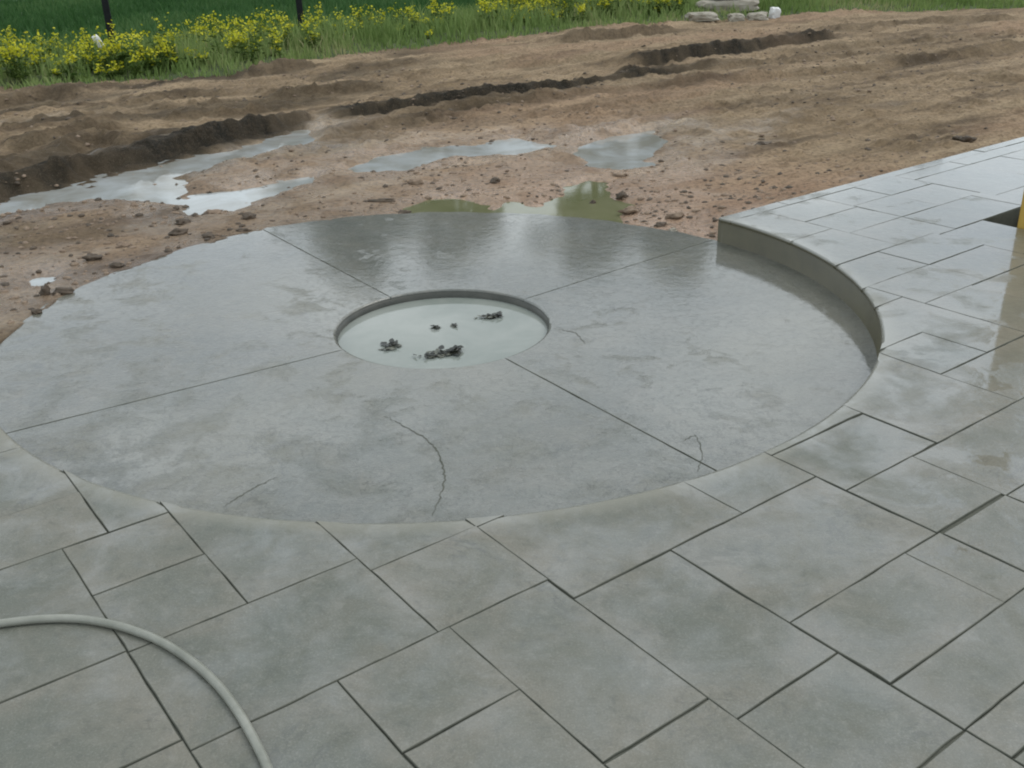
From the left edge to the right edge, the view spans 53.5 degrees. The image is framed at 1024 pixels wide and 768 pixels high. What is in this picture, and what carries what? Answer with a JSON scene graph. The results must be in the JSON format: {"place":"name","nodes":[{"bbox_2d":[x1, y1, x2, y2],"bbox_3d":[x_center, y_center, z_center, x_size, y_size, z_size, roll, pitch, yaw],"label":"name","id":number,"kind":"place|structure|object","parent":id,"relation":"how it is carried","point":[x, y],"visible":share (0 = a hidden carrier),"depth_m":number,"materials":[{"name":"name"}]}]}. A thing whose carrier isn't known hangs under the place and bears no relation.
{"place":"outdoors","nodes":[
{"label":"outdoors","id":0,"kind":"place"},
{"bbox_2d":[0,0,618,56],"bbox_3d":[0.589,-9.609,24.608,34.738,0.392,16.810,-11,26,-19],"label":"lawn grass","id":1,"kind":"structure","parent":0,"point":[47,16],"depth_m":20.23,"materials":[{"name":"green plant"}]},
{"bbox_2d":[0,0,1023,89],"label":"grass verge","id":2,"kind":"object","parent":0,"point":[174,76],"depth_m":15.59,"materials":[{"name":"green plant"}]},
{"bbox_2d":[91,34,103,48],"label":"white block","id":3,"kind":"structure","parent":2,"relation":"on","point":[97,38],"depth_m":13.92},
{"bbox_2d":[101,0,115,44],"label":"fence post","id":4,"kind":"object","parent":2,"relation":"on","point":[106,11],"visible":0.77,"depth_m":14.86,"materials":[{"name":"metal"}]},
{"bbox_2d":[296,0,303,31],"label":"fence post","id":5,"kind":"object","parent":2,"relation":"on","point":[299,7],"visible":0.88,"depth_m":16.23,"materials":[{"name":"metal"}]},
{"bbox_2d":[0,0,770,83],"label":"flowering weeds","id":6,"kind":"object","parent":2,"relation":"on","point":[14,50],"visible":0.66,"depth_m":13.85,"materials":[{"name":"yellow plant"}]},
{"bbox_2d":[684,12,719,21],"bbox_3d":[3.353,-6.502,17.930,0.585,0.149,0.405,-2,25,-1],"label":"stone","id":7,"kind":"object","parent":2,"relation":"on","point":[701,16],"visible":1,"depth_m":17.79,"materials":[{"name":"stone"}]},
{"bbox_2d":[696,0,759,12],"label":"stone","id":8,"kind":"object","parent":2,"relation":"on","point":[741,4],"visible":0.73,"depth_m":18.56,"materials":[{"name":"stone"}]},
{"bbox_2d":[0,137,1023,767],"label":"patio","id":9,"kind":"structure","parent":0,"point":[842,587],"depth_m":2.63,"materials":[{"name":"tile"}]},
{"bbox_2d":[0,614,272,767],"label":"garden hose","id":10,"kind":"object","parent":9,"relation":"on","point":[215,683],"visible":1,"depth_m":2.46,"materials":[{"name":"rubber"}]},
{"bbox_2d":[1017,192,1023,228],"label":"timber post","id":11,"kind":"object","parent":9,"relation":"on","point":[1020,225],"depth_m":5.49,"materials":[{"name":"yellow wood"}]},
{"bbox_2d":[0,8,1023,342],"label":"ground","id":12,"kind":"structure","parent":0,"point":[736,112],"depth_m":9.52,"materials":[{"name":"soil"}]},
{"bbox_2d":[29,277,55,285],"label":"puddle","id":13,"kind":"object","parent":12,"relation":"on","point":[40,281],"visible":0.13,"depth_m":5.69,"materials":[{"name":"liquid"}]},
{"bbox_2d":[39,283,50,295],"bbox_3d":[-2.473,-0.499,5.363,0.056,0.067,0.053,2,25,8],"label":"mud clod","id":14,"kind":"object","parent":12,"relation":"on","point":[45,290],"visible":1,"depth_m":5.36,"materials":[{"name":"brown soil"}]},
{"bbox_2d":[52,287,74,295],"bbox_3d":[-2.384,-0.492,5.376,0.122,0.044,0.054,-6,25,-10],"label":"mud clod","id":15,"kind":"object","parent":12,"relation":"on","point":[62,290],"visible":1,"depth_m":5.37,"materials":[{"name":"brown soil"}]},
{"bbox_2d":[81,253,103,260],"bbox_3d":[-2.448,-0.746,5.936,0.121,0.042,0.092,-6,25,-8],"label":"mud clod","id":16,"kind":"object","parent":12,"relation":"on","point":[90,257],"visible":1,"depth_m":5.91,"materials":[{"name":"brown soil"}]},
{"bbox_2d":[109,262,124,267],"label":"mud clod","id":17,"kind":"object","parent":12,"relation":"on","point":[116,264],"visible":1,"depth_m":5.77,"materials":[{"name":"brown soil"}]},
{"bbox_2d":[115,242,130,247],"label":"mud clod","id":18,"kind":"object","parent":12,"relation":"on","point":[124,244],"visible":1,"depth_m":6.13,"materials":[{"name":"soil"}]},
{"bbox_2d":[0,130,314,213],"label":"puddle","id":19,"kind":"object","parent":12,"relation":"on","point":[138,185],"visible":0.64,"depth_m":7.84,"materials":[{"name":"grey liquid"}]},
{"bbox_2d":[168,228,188,235],"bbox_3d":[-2.101,-0.963,6.385,0.137,0.048,0.086,-12,27,-21],"label":"mud clod","id":20,"kind":"object","parent":12,"relation":"on","point":[177,231],"visible":1,"depth_m":6.37,"materials":[{"name":"brown soil"}]},
{"bbox_2d":[174,218,190,224],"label":"mud clod","id":21,"kind":"object","parent":12,"relation":"on","point":[182,221],"visible":1,"depth_m":6.60,"materials":[{"name":"brown soil"}]},
{"bbox_2d":[201,233,214,238],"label":"mud clod","id":22,"kind":"object","parent":12,"relation":"on","point":[208,235],"visible":1,"depth_m":6.27,"materials":[{"name":"brown soil"}]},
{"bbox_2d":[204,209,223,213],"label":"mud clod","id":23,"kind":"object","parent":12,"relation":"on","point":[215,211],"visible":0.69,"depth_m":6.85,"materials":[{"name":"soil"}]},
{"bbox_2d":[158,177,314,214],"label":"puddle","id":24,"kind":"object","parent":12,"relation":"on","point":[199,204],"visible":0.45,"depth_m":7.33,"materials":[{"name":"liquid"}]},
{"bbox_2d":[236,228,250,231],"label":"mud clod","id":25,"kind":"object","parent":12,"relation":"on","point":[242,229],"visible":1,"depth_m":6.38,"materials":[{"name":"brown soil"}]},
{"bbox_2d":[242,212,256,219],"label":"mud clod","id":26,"kind":"object","parent":12,"relation":"on","point":[247,215],"visible":1,"depth_m":6.67,"materials":[{"name":"brown soil"}]},
{"bbox_2d":[364,198,394,201],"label":"mud clod","id":27,"kind":"object","parent":12,"relation":"on","point":[383,200],"visible":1,"depth_m":6.98,"materials":[{"name":"brown soil"}]},
{"bbox_2d":[397,210,411,213],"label":"mud clod","id":28,"kind":"object","parent":12,"relation":"on","point":[404,211],"visible":0.5,"depth_m":6.78,"materials":[{"name":"brown soil"}]},
{"bbox_2d":[407,178,423,184],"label":"mud clod","id":29,"kind":"object","parent":12,"relation":"on","point":[417,181],"visible":1,"depth_m":7.42,"materials":[{"name":"soil"}]},
{"bbox_2d":[0,212,877,523],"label":"round pad","id":30,"kind":"object","parent":12,"relation":"on","point":[230,376],"visible":0.85,"depth_m":4.30,"materials":[{"name":"concrete"}]},
{"bbox_2d":[31,308,42,314],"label":"mud clod","id":31,"kind":"object","parent":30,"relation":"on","point":[36,311],"visible":1,"depth_m":5.11,"materials":[{"name":"brown soil"}]},
{"bbox_2d":[338,298,547,368],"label":"pit water","id":32,"kind":"structure","parent":30,"relation":"in","point":[515,329],"depth_m":4.84,"materials":[{"name":"grey liquid"}]},
{"bbox_2d":[379,338,400,349],"bbox_3d":[-0.565,-0.184,4.690,0.113,0.026,0.103,-5,25,-7],"label":"leaf clump","id":33,"kind":"object","parent":32,"relation":"on","point":[392,344],"visible":1,"depth_m":4.68,"materials":[{"name":"black plant"}]},
{"bbox_2d":[413,350,440,358],"bbox_3d":[-0.367,-0.133,4.579,0.147,0.016,0.082,-12,27,-21],"label":"leaf clump","id":34,"kind":"object","parent":32,"relation":"on","point":[431,354],"visible":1,"depth_m":4.57,"materials":[{"name":"black plant"}]},
{"bbox_2d":[427,345,462,357],"bbox_3d":[-0.304,-0.152,4.596,0.174,0.031,0.103,-2,25,-1],"label":"leaf clump","id":35,"kind":"object","parent":32,"relation":"on","point":[455,349],"visible":1,"depth_m":4.59,"materials":[{"name":"black plant"}]},
{"bbox_2d":[475,311,503,318],"bbox_3d":[-0.115,-0.339,5.000,0.148,0.023,0.066,-4,25,-5],"label":"leaf clump","id":36,"kind":"object","parent":32,"relation":"on","point":[493,315],"visible":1,"depth_m":5.00,"materials":[{"name":"black plant"}]},
{"bbox_2d":[348,138,556,171],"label":"puddle","id":37,"kind":"object","parent":12,"relation":"on","point":[424,155],"visible":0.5,"depth_m":8.49,"materials":[{"name":"grey liquid"}]},
{"bbox_2d":[402,199,564,216],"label":"puddle","id":38,"kind":"object","parent":12,"relation":"on","point":[447,205],"visible":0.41,"depth_m":6.86,"materials":[{"name":"liquid"}]},
{"bbox_2d":[489,177,499,183],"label":"stone","id":39,"kind":"object","parent":12,"relation":"on","point":[495,180],"visible":1,"depth_m":7.36,"materials":[{"name":"brown stone"}]},
{"bbox_2d":[0,19,1023,332],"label":"soil crumbs","id":40,"kind":"object","parent":12,"relation":"on","point":[184,207],"visible":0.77,"depth_m":7.22,"materials":[{"name":"soil"}]},
{"bbox_2d":[544,181,634,222],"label":"puddle","id":41,"kind":"object","parent":12,"relation":"on","point":[575,200],"visible":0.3,"depth_m":6.90,"materials":[{"name":"liquid"}]},
{"bbox_2d":[611,173,627,176],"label":"mud clod","id":42,"kind":"object","parent":12,"relation":"on","point":[619,175],"visible":1,"depth_m":7.49,"materials":[{"name":"soil"}]},
{"bbox_2d":[573,131,667,169],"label":"puddle","id":43,"kind":"object","parent":12,"relation":"on","point":[630,151],"visible":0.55,"depth_m":8.40,"materials":[{"name":"grey liquid"}]},
{"bbox_2d":[615,190,626,199],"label":"mud clod","id":44,"kind":"object","parent":12,"relation":"on","point":[621,195],"visible":1,"depth_m":6.94,"materials":[{"name":"brown soil"}]},
{"bbox_2d":[617,205,639,213],"bbox_3d":[0.762,-1.133,6.595,0.108,0.057,0.116,-23,32,-38],"label":"stone","id":45,"kind":"object","parent":12,"relation":"on","point":[631,209],"visible":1,"depth_m":6.57,"materials":[{"name":"stone"}]},
{"bbox_2d":[654,221,666,226],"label":"mud clod","id":46,"kind":"object","parent":12,"relation":"on","point":[660,224],"visible":1,"depth_m":6.27,"materials":[{"name":"brown soil"}]},
{"bbox_2d":[665,212,683,218],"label":"mud clod","id":47,"kind":"object","parent":12,"relation":"on","point":[677,215],"visible":1,"depth_m":6.38,"materials":[{"name":"soil"}]},
{"bbox_2d":[727,13,744,21],"bbox_3d":[3.960,-6.468,17.902,0.291,0.137,0.298,-2,25,0],"label":"stone","id":48,"kind":"object","parent":12,"relation":"on","point":[733,17],"visible":0.95,"depth_m":17.79,"materials":[{"name":"stone"}]},
{"bbox_2d":[746,11,768,20],"bbox_3d":[4.331,-6.497,17.935,0.383,0.142,0.346,-1,25,3],"label":"stone","id":49,"kind":"object","parent":12,"relation":"on","point":[760,16],"visible":0.89,"depth_m":17.81,"materials":[{"name":"stone"}]},
{"bbox_2d":[755,141,771,144],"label":"mud clod","id":50,"kind":"object","parent":12,"relation":"on","point":[763,143],"visible":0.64,"depth_m":8.38,"materials":[{"name":"brown soil"}]},
{"bbox_2d":[768,7,780,18],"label":"stone","id":51,"kind":"object","parent":12,"relation":"on","point":[774,12],"visible":0.84,"depth_m":17.99,"materials":[{"name":"white stone"}]},
{"bbox_2d":[952,135,962,140],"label":"mud clod","id":52,"kind":"object","parent":12,"relation":"on","point":[956,138],"visible":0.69,"depth_m":7.98,"materials":[{"name":"brown soil"}]},
{"bbox_2d":[959,135,976,142],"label":"mud clod","id":53,"kind":"object","parent":12,"relation":"on","point":[966,138],"visible":0.91,"depth_m":7.91,"materials":[{"name":"brown soil"}]}
]}

